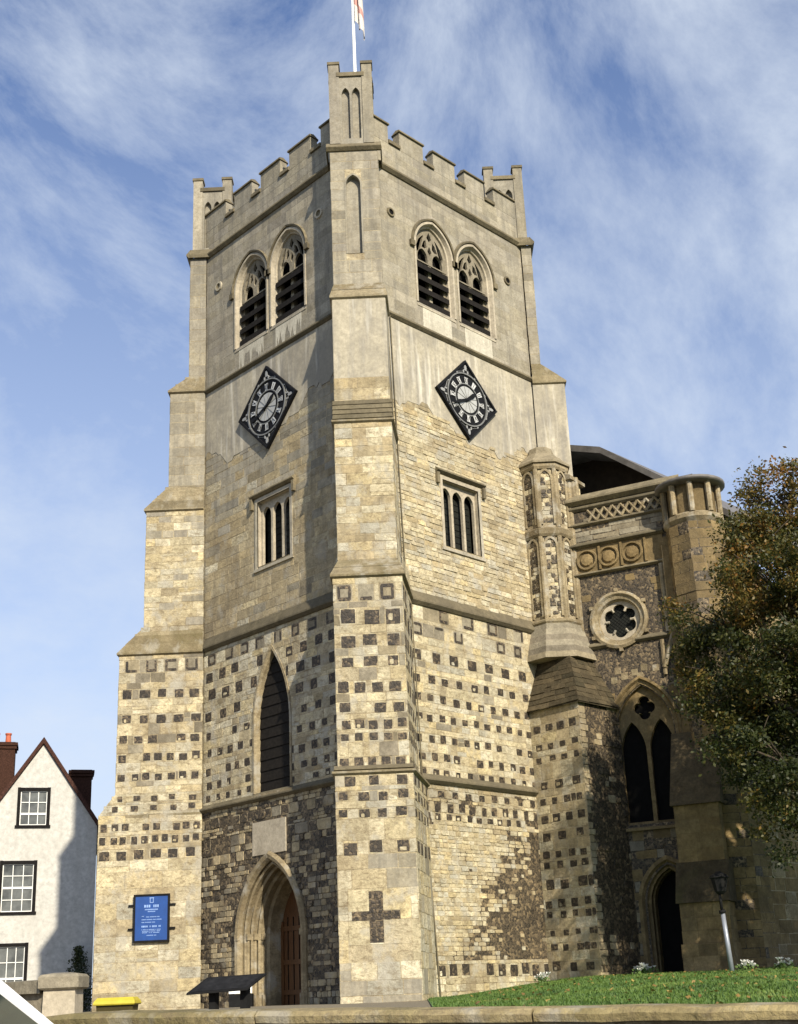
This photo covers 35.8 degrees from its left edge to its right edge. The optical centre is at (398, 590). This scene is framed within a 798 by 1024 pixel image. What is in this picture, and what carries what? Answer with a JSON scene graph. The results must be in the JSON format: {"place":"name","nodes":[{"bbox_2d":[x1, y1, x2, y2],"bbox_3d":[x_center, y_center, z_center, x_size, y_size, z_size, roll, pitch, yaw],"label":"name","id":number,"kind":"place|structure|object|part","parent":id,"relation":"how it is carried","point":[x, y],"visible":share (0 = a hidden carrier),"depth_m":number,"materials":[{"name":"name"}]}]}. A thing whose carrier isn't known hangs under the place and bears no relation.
{"place":"outdoors","nodes":[
{"label":"outdoors","id":0,"kind":"place"},
{"bbox_2d":[0,979,52,1023],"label":"parked car","id":1,"kind":"object","parent":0,"point":[15,1008],"depth_m":5.99,"materials":[{"name":"white paint"}]},
{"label":"window","id":2,"kind":"part","parent":1,"relation":"part of","materials":[{"name":"grey glass"}]},
{"bbox_2d":[175,1000,431,1009],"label":"churchyard path","id":3,"kind":"structure","parent":0,"point":[424,1003],"depth_m":22.15,"materials":[{"name":"beige stone"}]},
{"bbox_2d":[4,980,42,1013],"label":"wall","id":4,"kind":"structure","parent":3,"relation":"on","point":[29,992],"depth_m":14.96,"materials":[{"name":"grey stone"}]},
{"bbox_2d":[0,733,97,1011],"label":"white house","id":5,"kind":"structure","parent":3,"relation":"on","point":[48,840],"depth_m":51.25,"materials":[{"name":"paint"}]},
{"bbox_2d":[0,942,28,981],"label":"sash window","id":6,"kind":"structure","parent":5,"relation":"in","point":[13,956],"depth_m":49.82,"materials":[{"name":"white paint"}]},
{"bbox_2d":[0,860,37,914],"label":"sash window","id":7,"kind":"structure","parent":5,"relation":"in","point":[18,879],"depth_m":50.73,"materials":[{"name":"white paint"}]},
{"bbox_2d":[15,787,50,827],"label":"sash window","id":8,"kind":"structure","parent":5,"relation":"in","point":[33,804],"depth_m":51.84,"materials":[{"name":"white paint"}]},
{"bbox_2d":[38,972,88,1016],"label":"gate pier","id":9,"kind":"structure","parent":3,"relation":"on","point":[62,993],"depth_m":14.82,"materials":[{"name":"stone"}]},
{"bbox_2d":[66,945,92,1010],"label":"shrub","id":10,"kind":"object","parent":3,"relation":"on","point":[78,964],"visible":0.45,"depth_m":49.63,"materials":[{"name":"green plant"}]},
{"bbox_2d":[93,997,141,1010],"bbox_3d":[-7.018,10.520,30.749,1.040,0.740,0.800,-3,-18,0],"label":"grit bin","id":11,"kind":"object","parent":3,"relation":"on","point":[116,1004],"visible":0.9,"depth_m":30.49,"materials":[{"name":"plastic"}]},
{"bbox_2d":[186,973,266,1008],"bbox_3d":[-3.119,7.473,22.367,1.354,0.990,0.553,-4,-18,6],"label":"information lectern","id":12,"kind":"object","parent":3,"relation":"on","point":[213,987],"visible":0.95,"depth_m":22.37,"materials":[{"name":"black metal"}]},
{"bbox_2d":[229,987,253,1007],"bbox_3d":[-3.801,9.786,29.763,0.560,0.660,0.320,-3,-18,0],"label":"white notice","id":13,"kind":"object","parent":3,"relation":"on","point":[234,998],"visible":0.39,"depth_m":29.62,"materials":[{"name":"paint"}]},
{"bbox_2d":[0,0,797,1004],"label":"sky","id":14,"kind":"structure","parent":0,"point":[655,142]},
{"bbox_2d":[428,969,797,1006],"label":"lawn","id":15,"kind":"structure","parent":0,"point":[649,987],"depth_m":20.79,"materials":[{"name":"green plant"}]},
{"bbox_2d":[92,60,640,1011],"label":"church tower","id":16,"kind":"structure","parent":15,"relation":"on","point":[368,746],"depth_m":33.71,"materials":[{"name":"beige stone"}]},
{"bbox_2d":[128,893,175,942],"bbox_3d":[-6.691,8.854,33.388,1.280,1.260,0.090,-3,-18,0],"label":"notice board","id":17,"kind":"object","parent":16,"relation":"attached to","point":[151,917],"visible":1,"depth_m":33.36,"materials":[{"name":"blue paint"}]},
{"bbox_2d":[229,249,270,352],"bbox_3d":[-4.354,-8.929,37.787,0.605,3.217,2.010,15,-25,-42],"label":"belfry window","id":18,"kind":"structure","parent":16,"relation":"in","point":[249,292],"depth_m":37.94,"materials":[{"name":"stone"}]},
{"bbox_2d":[238,366,297,448],"bbox_3d":[-3.825,-5.323,35.752,0.127,2.660,2.660,15,-25,-42],"label":"wall clock","id":19,"kind":"object","parent":16,"relation":"attached to","point":[267,407],"depth_m":35.69,"materials":[{"name":"black paint"}]},
{"bbox_2d":[250,644,292,797],"bbox_3d":[-3.303,3.424,32.999,0.400,4.114,1.750,15,-25,-42],"label":"lancet window","id":20,"kind":"structure","parent":16,"relation":"in","point":[271,720],"depth_m":33.08,"materials":[{"name":"stone"}]},
{"bbox_2d":[234,851,308,1005],"bbox_3d":[-2.958,8.710,31.588,1.800,4.010,2.880,15,-25,-42],"label":"doorway","id":21,"kind":"structure","parent":16,"relation":"in","point":[271,929],"depth_m":32.20,"materials":[{"name":"stone"}]},
{"bbox_2d":[248,474,295,573],"bbox_3d":[-3.429,-1.838,34.626,0.470,2.450,1.980,15,-25,-42],"label":"mullioned window","id":22,"kind":"structure","parent":16,"relation":"in","point":[277,504],"depth_m":34.82,"materials":[{"name":"stone"}]},
{"bbox_2d":[264,224,308,329],"bbox_3d":[-3.132,-9.371,36.600,0.605,3.217,2.010,15,-25,-42],"label":"belfry window","id":23,"kind":"structure","parent":16,"relation":"in","point":[286,260],"depth_m":36.73,"materials":[{"name":"stone"}]},
{"bbox_2d":[351,0,356,71],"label":"flagpole","id":24,"kind":"object","parent":16,"relation":"on","point":[353,40],"visible":0.14,"depth_m":43.37,"materials":[{"name":"white metal"}]},
{"bbox_2d":[354,0,364,39],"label":"flag","id":25,"kind":"object","parent":24,"relation":"hanging from","point":[358,13],"visible":1,"depth_m":43.62,"materials":[{"name":"white fabric"}]},
{"bbox_2d":[409,219,458,322],"bbox_3d":[0.885,-9.532,36.632,2.010,3.217,0.605,15,-25,-42],"label":"belfry window","id":26,"kind":"structure","parent":16,"relation":"in","point":[434,254],"depth_m":36.77,"materials":[{"name":"stone"}]},
{"bbox_2d":[435,466,485,561],"bbox_3d":[1.670,-2.096,34.507,1.980,2.450,0.470,15,-25,-42],"label":"mullioned window","id":27,"kind":"structure","parent":16,"relation":"in","point":[456,496],"depth_m":34.70,"materials":[{"name":"stone"}]},
{"bbox_2d":[435,360,496,440],"bbox_3d":[1.975,-5.538,35.822,2.560,2.560,0.127,15,-25,-42],"label":"wall clock","id":28,"kind":"object","parent":16,"relation":"attached to","point":[465,399],"depth_m":35.77,"materials":[{"name":"black paint"}]},
{"bbox_2d":[452,241,497,342],"bbox_3d":[2.164,-9.196,37.823,2.010,3.217,0.605,15,-25,-42],"label":"belfry window","id":29,"kind":"structure","parent":16,"relation":"in","point":[475,278],"depth_m":37.97,"materials":[{"name":"stone"}]},
{"bbox_2d":[46,1002,797,1023],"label":"retaining wall","id":30,"kind":"structure","parent":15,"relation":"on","point":[761,1013],"depth_m":7.60,"materials":[{"name":"stone"}]},
{"bbox_2d":[534,971,551,982],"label":"white flowers","id":31,"kind":"object","parent":15,"relation":"on","point":[541,979],"visible":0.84,"depth_m":28.92,"materials":[{"name":"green plant"}]},
{"bbox_2d":[457,966,797,1005],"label":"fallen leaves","id":32,"kind":"object","parent":15,"relation":"on","point":[670,991],"visible":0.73,"depth_m":19.49,"materials":[{"name":"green plant"}]},
{"bbox_2d":[632,962,660,973],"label":"white flowers","id":33,"kind":"object","parent":15,"relation":"on","point":[643,967],"visible":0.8,"depth_m":29.87,"materials":[{"name":"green plant"}]},
{"bbox_2d":[564,445,797,972],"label":"church aisle","id":34,"kind":"object","parent":15,"relation":"on","point":[643,540],"visible":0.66,"depth_m":33.66,"materials":[{"name":"brown stone"}]},
{"bbox_2d":[589,588,648,651],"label":"rose window","id":35,"kind":"structure","parent":34,"relation":"in","point":[619,619],"depth_m":35.10,"materials":[{"name":"stone"}]},
{"bbox_2d":[614,676,682,831],"bbox_3d":[6.819,4.408,33.727,2.080,4.217,0.450,-11,-20,24],"label":"two light window","id":36,"kind":"structure","parent":34,"relation":"in","point":[646,725],"depth_m":33.87,"materials":[{"name":"brown stone"}]},
{"bbox_2d":[638,855,683,972],"bbox_3d":[7.268,8.758,32.341,0.710,3.558,1.720,31,-38,-59],"label":"small doorway","id":37,"kind":"structure","parent":34,"relation":"in","point":[663,910],"depth_m":32.65,"materials":[{"name":"brown stone"}]},
{"bbox_2d":[709,871,733,970],"bbox_3d":[7.237,7.411,27.457,0.406,2.284,0.406,5,-19,-21],"label":"lamp post","id":38,"kind":"object","parent":15,"relation":"on","point":[719,880],"visible":0.94,"depth_m":27.56,"materials":[{"name":"metal"}]},
{"bbox_2d":[653,446,797,877],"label":"tree","id":39,"kind":"object","parent":15,"relation":"on","point":[759,722],"visible":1,"depth_m":27.69,"materials":[{"name":"green plant"}]},
{"bbox_2d":[735,959,759,969],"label":"white flowers","id":40,"kind":"object","parent":15,"relation":"on","point":[744,964],"visible":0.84,"depth_m":27.32,"materials":[{"name":"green plant"}]},
{"bbox_2d":[774,957,793,968],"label":"white flowers","id":41,"kind":"object","parent":15,"relation":"on","point":[780,964],"visible":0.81,"depth_m":27.50,"materials":[{"name":"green plant"}]}
]}

